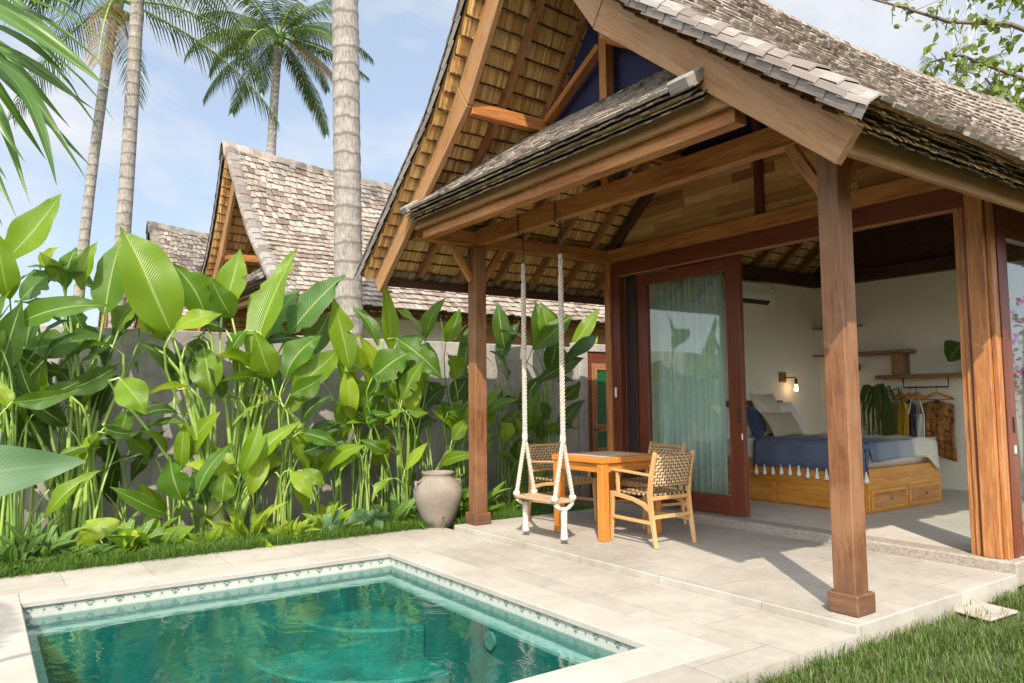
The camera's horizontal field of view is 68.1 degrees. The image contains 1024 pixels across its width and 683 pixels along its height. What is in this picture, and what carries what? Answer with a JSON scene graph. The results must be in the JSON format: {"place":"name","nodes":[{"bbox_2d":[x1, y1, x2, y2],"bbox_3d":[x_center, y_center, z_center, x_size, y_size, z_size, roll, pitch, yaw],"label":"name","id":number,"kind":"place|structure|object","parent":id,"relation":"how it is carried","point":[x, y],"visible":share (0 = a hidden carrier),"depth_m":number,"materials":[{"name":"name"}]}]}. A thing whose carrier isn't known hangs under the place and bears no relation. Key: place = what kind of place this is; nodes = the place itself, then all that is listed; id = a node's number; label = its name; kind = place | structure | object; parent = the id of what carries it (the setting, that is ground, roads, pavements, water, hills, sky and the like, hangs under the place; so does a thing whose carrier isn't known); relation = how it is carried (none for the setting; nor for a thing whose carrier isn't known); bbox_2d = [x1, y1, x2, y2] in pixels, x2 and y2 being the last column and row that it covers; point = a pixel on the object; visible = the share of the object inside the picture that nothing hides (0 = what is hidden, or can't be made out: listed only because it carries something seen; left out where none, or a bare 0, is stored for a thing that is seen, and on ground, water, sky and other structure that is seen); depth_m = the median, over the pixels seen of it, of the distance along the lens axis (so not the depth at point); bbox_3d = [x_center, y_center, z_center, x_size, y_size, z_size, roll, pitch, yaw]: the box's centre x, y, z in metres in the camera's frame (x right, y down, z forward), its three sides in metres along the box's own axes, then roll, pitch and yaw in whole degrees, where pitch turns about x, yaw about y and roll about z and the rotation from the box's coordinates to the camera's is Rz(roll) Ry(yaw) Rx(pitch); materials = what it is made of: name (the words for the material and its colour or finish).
{"place":"outdoors","nodes":[
{"label":"outdoors","id":0,"kind":"place"},
{"bbox_2d":[0,527,857,682],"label":"pool deck","id":1,"kind":"structure","parent":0,"point":[758,642],"depth_m":5.36,"materials":[{"name":"stone"}]},
{"bbox_2d":[0,544,730,682],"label":"swimming pool","id":2,"kind":"structure","parent":1,"relation":"in","point":[402,613],"depth_m":5.66,"materials":[{"name":"liquid"}]},
{"bbox_2d":[413,470,462,527],"bbox_3d":[-0.809,1.727,8.293,0.574,0.603,0.544,3,-5,-35],"label":"clay jar","id":3,"kind":"object","parent":1,"relation":"on","point":[437,495],"visible":0.98,"depth_m":8.11,"materials":[{"name":"ceramic"}]},
{"bbox_2d":[0,0,1023,326],"label":"sky","id":4,"kind":"structure","parent":0,"point":[179,139],"materials":[{"name":"blue"}]},
{"bbox_2d":[534,499,593,507],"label":"planting soil","id":5,"kind":"structure","parent":0,"point":[583,502],"depth_m":10.45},
{"bbox_2d":[495,300,597,495],"bbox_3d":[0.432,0.833,10.254,1.965,2.812,0.817,3,-5,-35],"label":"heliconia","id":6,"kind":"object","parent":5,"relation":"on","point":[545,327],"visible":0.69,"depth_m":10.29,"materials":[{"name":"green plant"}]},
{"bbox_2d":[454,508,1017,647],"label":"terrace","id":7,"kind":"structure","parent":0,"point":[785,576],"depth_m":5.80,"materials":[{"name":"stone"}]},
{"bbox_2d":[528,441,597,520],"bbox_3d":[0.532,1.524,8.258,0.550,0.839,0.620,3,-6,-37],"label":"rattan chair","id":8,"kind":"object","parent":7,"relation":"on","point":[541,457],"visible":0.45,"depth_m":8.34,"materials":[{"name":"wicker"}]},
{"bbox_2d":[552,450,661,541],"bbox_3d":[0.934,1.494,7.464,0.780,0.764,0.750,3,-5,-35],"label":"dining table","id":9,"kind":"object","parent":7,"relation":"on","point":[601,463],"visible":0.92,"depth_m":7.21,"materials":[{"name":"brown wood"}]},
{"bbox_2d":[615,441,686,529],"bbox_3d":[1.441,1.495,7.987,0.620,0.839,0.550,2,-5,-32],"label":"rattan chair","id":10,"kind":"object","parent":7,"relation":"on","point":[657,449],"visible":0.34,"depth_m":7.97,"materials":[{"name":"wicker"}]},
{"bbox_2d":[610,450,696,549],"bbox_3d":[1.293,1.417,6.976,0.550,0.839,0.620,3,-5,-35],"label":"rattan chair","id":11,"kind":"object","parent":7,"relation":"on","point":[669,470],"visible":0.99,"depth_m":6.82,"materials":[{"name":"brown wood"}]},
{"bbox_2d":[588,497,1023,682],"bbox_3d":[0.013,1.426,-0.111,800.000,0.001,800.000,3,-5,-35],"label":"ground","id":12,"kind":"structure","parent":0,"point":[996,656],"depth_m":4.16,"materials":[{"name":"plant"}]},
{"bbox_2d":[0,445,85,496],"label":"banana plant","id":13,"kind":"object","parent":12,"relation":"on","point":[21,468],"visible":1,"depth_m":1.75,"materials":[{"name":"green plant"}]},
{"bbox_2d":[0,0,123,224],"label":"fan palm","id":14,"kind":"object","parent":12,"relation":"on","point":[17,79],"visible":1,"depth_m":1.83,"materials":[{"name":"green plant"}]},
{"bbox_2d":[98,301,133,327],"bbox_3d":[-9.759,0.705,27.623,9.375,5.870,5.952,3,-5,-35],"label":"bungalow","id":15,"kind":"object","parent":12,"relation":"on","point":[105,320],"depth_m":25.89,"materials":[{"name":"brown wood"}]},
{"bbox_2d":[26,0,252,326],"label":"coconut palm","id":16,"kind":"object","parent":12,"relation":"on","point":[127,161],"visible":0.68,"depth_m":15.20,"materials":[{"name":"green plant"}]},
{"bbox_2d":[2,0,279,312],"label":"coconut palm","id":17,"kind":"object","parent":12,"relation":"on","point":[118,12],"visible":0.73,"depth_m":17.25,"materials":[{"name":"green plant"}]},
{"bbox_2d":[133,221,208,330],"bbox_3d":[-5.065,0.144,20.984,9.375,5.870,5.952,3,-5,-35],"label":"bungalow","id":18,"kind":"object","parent":12,"relation":"on","point":[183,247],"visible":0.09,"depth_m":18.53,"materials":[{"name":"brown wood"}]},
{"bbox_2d":[184,0,374,155],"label":"coconut palm","id":19,"kind":"object","parent":12,"relation":"on","point":[259,32],"visible":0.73,"depth_m":32.96,"materials":[{"name":"green plant"}]},
{"bbox_2d":[0,324,605,535],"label":"garden wall","id":20,"kind":"structure","parent":12,"relation":"on","point":[152,374],"depth_m":8.88,"materials":[{"name":"concrete"}]},
{"bbox_2d":[587,352,606,496],"bbox_3d":[1.520,1.248,11.565,0.965,2.145,0.098,3,-5,-35],"label":"garden door","id":21,"kind":"structure","parent":20,"relation":"attached to","point":[597,410],"depth_m":11.43,"materials":[{"name":"red wood"}]},
{"bbox_2d":[332,0,363,337],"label":"coconut palm","id":22,"kind":"object","parent":12,"relation":"on","point":[347,212],"visible":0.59,"depth_m":9.95,"materials":[{"name":"grey plant"}]},
{"bbox_2d":[185,140,604,346],"bbox_3d":[-1.091,-0.330,15.364,9.375,5.870,5.952,3,-5,-35],"label":"bungalow","id":23,"kind":"object","parent":12,"relation":"on","point":[271,212],"visible":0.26,"depth_m":12.80,"materials":[{"name":"brown wood"}]},
{"bbox_2d":[425,318,516,464],"bbox_3d":[-0.856,0.966,10.283,2.086,2.611,1.686,-4,-6,40],"label":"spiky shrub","id":24,"kind":"object","parent":12,"relation":"on","point":[487,378],"visible":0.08,"depth_m":10.32,"materials":[{"name":"green plant"}]},
{"bbox_2d":[540,302,599,343],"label":"banana plant","id":25,"kind":"object","parent":12,"relation":"on","point":[586,326],"visible":0.19,"depth_m":11.86,"materials":[{"name":"green plant"}]},
{"bbox_2d":[353,0,1023,617],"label":"bungalow","id":26,"kind":"object","parent":12,"relation":"on","point":[835,188],"visible":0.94,"depth_m":7.06,"materials":[{"name":"brown wood"}]},
{"bbox_2d":[513,200,576,539],"bbox_3d":[0.291,0.255,7.224,0.278,3.131,0.670,3,-5,-35],"label":"rope swing","id":27,"kind":"object","parent":26,"relation":"hanging from","point":[554,499],"visible":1,"depth_m":7.05,"materials":[{"name":"fabric"}]},
{"bbox_2d":[655,272,727,494],"bbox_3d":[2.019,0.549,8.613,0.106,2.590,1.022,3,-5,-35],"label":"curtain","id":28,"kind":"object","parent":26,"relation":"hanging from","point":[690,369],"visible":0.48,"depth_m":8.54,"materials":[{"name":"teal fabric"}]},
{"bbox_2d":[636,256,749,516],"bbox_3d":[1.961,0.495,8.428,0.068,2.690,1.500,3,-5,-35],"label":"sliding door","id":29,"kind":"structure","parent":26,"relation":"in","point":[738,503],"depth_m":7.96,"materials":[{"name":"red wood"}]},
{"bbox_2d":[724,281,774,305],"bbox_3d":[3.330,-0.674,10.600,0.860,0.304,0.219,3,-5,-35],"label":"air conditioner","id":30,"kind":"object","parent":26,"relation":"attached to","point":[760,294],"visible":0.72,"depth_m":10.56,"materials":[{"name":"white paint"}]},
{"bbox_2d":[779,372,797,390],"bbox_3d":[4.026,0.587,11.050,0.279,0.281,0.104,-1,-4,1],"label":"wall lamp","id":31,"kind":"object","parent":26,"relation":"attached to","point":[782,377],"visible":1,"depth_m":11.02,"materials":[{"name":"white glass"}]},
{"bbox_2d":[726,400,941,513],"bbox_3d":[3.785,1.329,9.422,1.920,1.190,2.377,3,-5,-35],"label":"bed","id":32,"kind":"object","parent":26,"relation":"on","point":[903,482],"visible":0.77,"depth_m":8.56,"materials":[{"name":"brown wood"}]},
{"bbox_2d":[726,405,760,438],"bbox_3d":[2.895,1.038,9.767,0.739,0.424,0.278,3,-5,-35],"label":"pillow","id":33,"kind":"object","parent":32,"relation":"on","point":[750,433],"visible":0.14,"depth_m":9.63,"materials":[{"name":"white fabric"}]},
{"bbox_2d":[746,407,773,437],"bbox_3d":[3.167,1.025,9.764,0.470,0.403,0.231,4,-6,-44],"label":"cushion","id":34,"kind":"object","parent":32,"relation":"on","point":[756,423],"visible":0.72,"depth_m":9.64,"materials":[{"name":"blue fabric"}]},
{"bbox_2d":[749,393,780,435],"bbox_3d":[3.367,0.947,9.937,0.582,0.547,0.253,3,-6,-41],"label":"cushion","id":35,"kind":"object","parent":32,"relation":"on","point":[767,403],"visible":0.59,"depth_m":9.85,"materials":[{"name":"fabric"}]},
{"bbox_2d":[761,411,802,436],"bbox_3d":[3.500,1.068,9.775,0.703,0.325,0.241,3,-5,-35],"label":"cushion","id":36,"kind":"object","parent":32,"relation":"on","point":[783,424],"visible":0.9,"depth_m":9.66,"materials":[{"name":"beige fabric"}]},
{"bbox_2d":[773,401,806,434],"bbox_3d":[3.679,1.044,10.322,0.784,0.452,0.302,3,-5,-35],"label":"pillow","id":37,"kind":"object","parent":32,"relation":"on","point":[786,406],"visible":0.23,"depth_m":10.36,"materials":[{"name":"white fabric"}]},
{"bbox_2d":[753,433,939,483],"bbox_3d":[3.931,1.350,8.967,1.525,0.461,1.456,3,-5,-35],"label":"throw","id":38,"kind":"object","parent":32,"relation":"on","point":[806,451],"visible":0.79,"depth_m":8.62,"materials":[{"name":"blue fabric"}]},
{"bbox_2d":[860,383,904,435],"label":"hanging fern","id":39,"kind":"object","parent":26,"relation":"hanging from","point":[879,393],"visible":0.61,"depth_m":10.41,"materials":[{"name":"green plant"}]},
{"bbox_2d":[858,349,915,355],"bbox_3d":[5.214,0.161,10.680,0.295,0.050,0.826,3,-5,-35],"label":"wall shelf","id":40,"kind":"object","parent":26,"relation":"attached to","point":[886,352],"depth_m":10.50,"materials":[{"name":"brown wood"}]},
{"bbox_2d":[875,370,1023,378],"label":"wall shelf","id":41,"kind":"object","parent":26,"relation":"attached to","point":[940,375],"depth_m":10.03,"materials":[{"name":"brown wood"}]},
{"bbox_2d":[891,353,909,374],"bbox_3d":[5.369,0.315,10.468,0.235,0.291,0.140,3,-5,-35],"label":"shelf block","id":42,"kind":"object","parent":41,"relation":"on","point":[900,363],"depth_m":10.40,"materials":[{"name":"brown wood"}]},
{"bbox_2d":[902,377,948,387],"bbox_3d":[5.548,0.556,10.167,0.020,0.130,0.611,3,-5,-35],"label":"clothes rail","id":43,"kind":"object","parent":41,"relation":"hanging from","point":[927,386],"visible":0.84,"depth_m":10.12,"materials":[{"name":"black metal"}]},
{"bbox_2d":[891,386,912,399],"bbox_3d":[5.364,0.708,10.425,0.027,0.199,0.373,1,-5,-15],"label":"hanger","id":44,"kind":"object","parent":43,"relation":"hanging from","point":[906,396],"visible":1,"depth_m":10.38,"materials":[{"name":"brown wood"}]},
{"bbox_2d":[896,400,908,435],"bbox_3d":[5.355,1.257,10.373,0.060,0.910,0.239,1,-5,-13],"label":"garment","id":45,"kind":"object","parent":44,"relation":"hanging from","point":[900,423],"visible":0.45,"depth_m":10.37,"materials":[{"name":"yellow fabric"}]},
{"bbox_2d":[899,386,920,399],"bbox_3d":[5.427,0.700,10.336,0.027,0.199,0.373,1,-5,-15],"label":"hanger","id":46,"kind":"object","parent":43,"relation":"hanging from","point":[914,395],"visible":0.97,"depth_m":10.27,"materials":[{"name":"brown wood"}]},
{"bbox_2d":[906,400,915,436],"bbox_3d":[5.416,1.254,10.283,0.061,0.920,0.220,1,-5,-15],"label":"garment","id":47,"kind":"object","parent":46,"relation":"hanging from","point":[912,422],"visible":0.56,"depth_m":10.25,"materials":[{"name":"fabric"}]},
{"bbox_2d":[908,400,924,436],"bbox_3d":[5.451,1.259,10.193,0.077,0.996,0.290,1,-5,-20],"label":"garment","id":48,"kind":"object","parent":46,"relation":"hanging from","point":[920,425],"visible":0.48,"depth_m":10.14,"materials":[{"name":"white fabric"}]},
{"bbox_2d":[906,386,927,399],"bbox_3d":[5.482,0.694,10.259,0.027,0.199,0.373,1,-5,-15],"label":"hanger","id":49,"kind":"object","parent":43,"relation":"hanging from","point":[920,395],"visible":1,"depth_m":10.18,"materials":[{"name":"brown wood"}]},
{"bbox_2d":[921,385,953,399],"bbox_3d":[5.632,0.676,10.047,0.027,0.200,0.470,2,-5,-28],"label":"hanger","id":50,"kind":"object","parent":43,"relation":"hanging from","point":[941,394],"visible":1,"depth_m":10.01,"materials":[{"name":"brown wood"}]},
{"bbox_2d":[920,400,957,461],"bbox_3d":[5.620,1.170,9.996,0.067,0.800,0.466,2,-5,-27],"label":"garment","id":51,"kind":"object","parent":50,"relation":"hanging from","point":[939,420],"visible":0.83,"depth_m":9.94,"materials":[{"name":"fabric"}]},
{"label":"hanger","id":52,"kind":"object","parent":43,"relation":"hanging from","visible":0},
{"bbox_2d":[881,401,896,435],"bbox_3d":[5.245,1.155,10.532,0.062,0.680,0.300,1,-5,-15],"label":"garment","id":53,"kind":"object","parent":52,"relation":"hanging from","point":[893,406],"visible":0.27,"depth_m":10.46,"materials":[{"name":"green fabric"}]},
{"bbox_2d":[944,340,960,361],"bbox_3d":[5.831,0.157,9.693,0.291,0.476,0.469,3,-5,-35],"label":"monstera","id":54,"kind":"object","parent":41,"relation":"on","point":[952,351],"visible":0.23,"depth_m":9.75,"materials":[{"name":"green plant"}]},
{"bbox_2d":[999,205,1023,555],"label":"side window","id":55,"kind":"structure","parent":26,"relation":"in","point":[1011,220],"depth_m":5.93,"materials":[{"name":"red wood"}]},
{"bbox_2d":[862,0,1023,112],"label":"broadleaf tree","id":56,"kind":"object","parent":12,"relation":"on","point":[999,88],"visible":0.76,"depth_m":12.18,"materials":[{"name":"green plant"}]},
{"bbox_2d":[951,1,981,92],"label":"lattice mast","id":57,"kind":"object","parent":12,"relation":"on","point":[954,36],"visible":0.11,"depth_m":85.61,"materials":[{"name":"grey metal"}]},
{"bbox_2d":[955,601,1017,621],"bbox_3d":[3.089,1.774,4.992,0.386,0.022,0.321,2,-5,-30],"label":"stepping stone","id":58,"kind":"object","parent":12,"relation":"on","point":[973,607],"visible":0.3,"depth_m":4.95,"materials":[{"name":"stone"}]},
{"bbox_2d":[916,52,1012,97],"bbox_3d":[16.617,-3.501,28.975,5.103,14.057,4.975,3,-5,-35],"label":"broadleaf tree","id":59,"kind":"object","parent":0,"point":[955,81],"visible":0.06,"depth_m":28.28,"materials":[{"name":"green plant"}]},
{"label":"planting soil","id":60,"kind":"structure","parent":0,"visible":0},
{"bbox_2d":[0,533,55,573],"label":"plant","id":61,"kind":"object","parent":60,"relation":"on","point":[10,552],"visible":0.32,"depth_m":6.31,"materials":[{"name":"green plant"}]},
{"bbox_2d":[0,193,85,558],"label":"banana plant","id":62,"kind":"object","parent":60,"relation":"on","point":[28,231],"visible":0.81,"depth_m":6.52,"materials":[{"name":"green plant"}]},
{"bbox_2d":[0,503,101,562],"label":"plant","id":63,"kind":"object","parent":60,"relation":"on","point":[62,541],"visible":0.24,"depth_m":6.61,"materials":[{"name":"green plant"}]},
{"bbox_2d":[0,357,103,535],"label":"young heliconia","id":64,"kind":"object","parent":60,"relation":"on","point":[62,493],"visible":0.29,"depth_m":6.75,"materials":[{"name":"green plant"}]},
{"bbox_2d":[31,523,108,571],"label":"plant","id":65,"kind":"object","parent":60,"relation":"on","point":[44,551],"visible":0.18,"depth_m":6.58,"materials":[{"name":"green plant"}]},
{"bbox_2d":[2,240,139,536],"bbox_3d":[-4.005,0.484,6.982,1.247,3.079,0.979,3,-5,-35],"label":"banana plant","id":66,"kind":"object","parent":60,"relation":"on","point":[106,290],"visible":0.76,"depth_m":6.98,"materials":[{"name":"green plant"}]},
{"bbox_2d":[8,350,141,544],"bbox_3d":[-4.096,1.059,6.975,1.189,1.929,0.589,3,-5,-35],"label":"young heliconia","id":67,"kind":"object","parent":60,"relation":"on","point":[32,443],"visible":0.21,"depth_m":6.99,"materials":[{"name":"green plant"}]},
{"bbox_2d":[17,359,159,524],"bbox_3d":[-3.926,1.093,7.048,1.208,1.869,0.707,3,-5,-35],"label":"heliconia","id":68,"kind":"object","parent":60,"relation":"on","point":[56,417],"visible":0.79,"depth_m":6.96,"materials":[{"name":"green plant"}]},
{"bbox_2d":[54,542,129,562],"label":"plant","id":69,"kind":"object","parent":60,"relation":"on","point":[107,548],"visible":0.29,"depth_m":6.58,"materials":[{"name":"green plant"}]},
{"bbox_2d":[76,517,152,552],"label":"plant","id":70,"kind":"object","parent":60,"relation":"on","point":[91,535],"visible":0.59,"depth_m":6.73,"materials":[{"name":"green plant"}]},
{"bbox_2d":[100,511,173,551],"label":"plant","id":71,"kind":"object","parent":60,"relation":"on","point":[154,535],"visible":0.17,"depth_m":7.01,"materials":[{"name":"green plant"}]},
{"bbox_2d":[86,417,189,522],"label":"young heliconia","id":72,"kind":"object","parent":60,"relation":"on","point":[139,463],"visible":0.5,"depth_m":7.29,"materials":[{"name":"green plant"}]},
{"bbox_2d":[108,515,200,561],"bbox_3d":[-3.413,1.798,7.059,0.948,0.466,0.882,-4,-6,41],"label":"plant","id":73,"kind":"object","parent":60,"relation":"on","point":[141,539],"visible":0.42,"depth_m":7.01,"materials":[{"name":"green plant"}]},
{"bbox_2d":[138,527,204,556],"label":"plant","id":74,"kind":"object","parent":60,"relation":"on","point":[171,538],"visible":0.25,"depth_m":6.90,"materials":[{"name":"green plant"}]},
{"bbox_2d":[109,412,237,525],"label":"young heliconia","id":75,"kind":"object","parent":60,"relation":"on","point":[145,499],"visible":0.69,"depth_m":7.26,"materials":[{"name":"green plant"}]},
{"bbox_2d":[108,227,250,536],"bbox_3d":[-3.134,0.503,7.335,1.397,3.142,0.872,7,-8,-58],"label":"banana plant","id":76,"kind":"object","parent":60,"relation":"on","point":[160,290],"visible":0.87,"depth_m":7.24,"materials":[{"name":"green plant"}]},
{"bbox_2d":[185,524,237,546],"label":"plant","id":77,"kind":"object","parent":60,"relation":"on","point":[216,532],"visible":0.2,"depth_m":7.14,"materials":[{"name":"green plant"}]},
{"bbox_2d":[0,516,435,578],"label":"border grass","id":78,"kind":"structure","parent":60,"relation":"on","point":[248,541],"depth_m":6.88,"materials":[{"name":"plant"}]},
{"bbox_2d":[174,419,298,528],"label":"young heliconia","id":79,"kind":"object","parent":60,"relation":"on","point":[257,461],"visible":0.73,"depth_m":7.55,"materials":[{"name":"green plant"}]},
{"bbox_2d":[205,501,291,547],"bbox_3d":[-2.595,1.829,7.612,1.014,0.475,0.939,-1,-5,10],"label":"plant","id":80,"kind":"object","parent":60,"relation":"on","point":[240,527],"visible":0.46,"depth_m":7.45,"materials":[{"name":"green plant"}]},
{"bbox_2d":[225,342,309,531],"bbox_3d":[-2.613,1.062,8.120,0.951,2.075,0.454,2,-5,-29],"label":"young heliconia","id":81,"kind":"object","parent":60,"relation":"on","point":[294,404],"visible":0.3,"depth_m":8.06,"materials":[{"name":"green plant"}]},
{"bbox_2d":[205,249,344,523],"bbox_3d":[-2.563,0.543,8.032,1.492,3.097,0.788,3,-5,-35],"label":"banana plant","id":82,"kind":"object","parent":60,"relation":"on","point":[272,307],"visible":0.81,"depth_m":7.88,"materials":[{"name":"green plant"}]},
{"bbox_2d":[232,330,346,527],"bbox_3d":[-2.291,0.990,7.836,1.252,2.170,0.500,3,-5,-35],"label":"heliconia","id":83,"kind":"object","parent":60,"relation":"on","point":[305,369],"visible":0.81,"depth_m":7.86,"materials":[{"name":"green plant"}]},
{"bbox_2d":[263,517,320,536],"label":"plant","id":84,"kind":"object","parent":60,"relation":"on","point":[300,526],"visible":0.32,"depth_m":7.55,"materials":[{"name":"green plant"}]},
{"bbox_2d":[273,408,365,514],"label":"young heliconia","id":85,"kind":"object","parent":60,"relation":"on","point":[299,442],"visible":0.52,"depth_m":8.04,"materials":[{"name":"green plant"}]},
{"bbox_2d":[291,501,376,532],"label":"plant","id":86,"kind":"object","parent":60,"relation":"on","point":[324,510],"visible":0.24,"depth_m":7.88,"materials":[{"name":"green plant"}]},
{"bbox_2d":[298,382,391,509],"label":"young heliconia","id":87,"kind":"object","parent":60,"relation":"on","point":[341,416],"visible":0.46,"depth_m":8.42,"materials":[{"name":"green plant"}]},
{"bbox_2d":[321,510,383,532],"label":"plant","id":88,"kind":"object","parent":60,"relation":"on","point":[327,520],"visible":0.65,"depth_m":7.83,"materials":[{"name":"green plant"}]},
{"bbox_2d":[345,507,390,529],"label":"plant","id":89,"kind":"object","parent":60,"relation":"on","point":[356,515],"visible":0.47,"depth_m":7.94,"materials":[{"name":"green plant"}]},
{"bbox_2d":[341,335,395,508],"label":"young heliconia","id":90,"kind":"object","parent":60,"relation":"on","point":[367,352],"visible":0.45,"depth_m":8.77,"materials":[{"name":"green plant"}]},
{"bbox_2d":[328,299,410,511],"bbox_3d":[-1.599,0.819,8.464,0.674,2.595,0.800,-2,-5,15],"label":"heliconia","id":91,"kind":"object","parent":60,"relation":"on","point":[343,339],"visible":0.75,"depth_m":8.35,"materials":[{"name":"green plant"}]},
{"bbox_2d":[355,491,420,523],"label":"plant","id":92,"kind":"object","parent":60,"relation":"on","point":[401,510],"visible":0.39,"depth_m":8.21,"materials":[{"name":"green plant"}]},
{"bbox_2d":[366,288,446,503],"bbox_3d":[-1.160,0.737,8.610,1.207,2.775,0.624,3,-5,-35],"label":"heliconia","id":93,"kind":"object","parent":60,"relation":"on","point":[414,354],"visible":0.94,"depth_m":8.52,"materials":[{"name":"green plant"}]},
{"bbox_2d":[390,507,424,528],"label":"plant","id":94,"kind":"object","parent":60,"relation":"on","point":[412,514],"visible":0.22,"depth_m":8.22,"materials":[{"name":"green plant"}]},
{"bbox_2d":[378,365,468,480],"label":"young heliconia","id":95,"kind":"object","parent":60,"relation":"on","point":[452,456],"visible":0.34,"depth_m":9.04,"materials":[{"name":"green plant"}]},
{"bbox_2d":[400,472,498,510],"bbox_3d":[-0.921,1.874,9.121,1.367,0.590,1.326,3,-5,-35],"label":"plant","id":96,"kind":"object","parent":60,"relation":"on","point":[465,489],"visible":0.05,"depth_m":9.14,"materials":[{"name":"green plant"}]},
{"bbox_2d":[412,474,510,528],"bbox_3d":[-0.538,1.849,8.761,1.298,0.576,1.425,-4,-6,40],"label":"plant","id":97,"kind":"object","parent":60,"relation":"on","point":[490,499],"visible":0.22,"depth_m":8.63,"materials":[{"name":"green plant"}]},
{"bbox_2d":[423,308,505,499],"bbox_3d":[-0.654,0.878,9.386,0.803,2.606,1.040,-3,-5,27],"label":"heliconia","id":98,"kind":"object","parent":60,"relation":"on","point":[459,386],"visible":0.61,"depth_m":9.28,"materials":[{"name":"green plant"}]},
{"bbox_2d":[431,386,518,473],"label":"young heliconia","id":99,"kind":"object","parent":60,"relation":"on","point":[495,404],"visible":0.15,"depth_m":9.26,"materials":[{"name":"green plant"}]},
{"bbox_2d":[488,491,533,509],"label":"plant","id":100,"kind":"object","parent":60,"relation":"on","point":[515,503],"visible":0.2,"depth_m":9.20,"materials":[{"name":"green plant"}]},
{"bbox_2d":[489,303,540,503],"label":"heliconia","id":101,"kind":"object","parent":60,"relation":"on","point":[504,339],"visible":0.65,"depth_m":10.05,"materials":[{"name":"green plant"}]},
{"bbox_2d":[448,500,592,529],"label":"border grass","id":102,"kind":"structure","parent":60,"relation":"on","point":[516,512],"depth_m":8.88,"materials":[{"name":"plant"}]},
{"bbox_2d":[511,387,544,499],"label":"young heliconia","id":103,"kind":"object","parent":60,"relation":"on","point":[533,409],"visible":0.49,"depth_m":9.66,"materials":[{"name":"green plant"}]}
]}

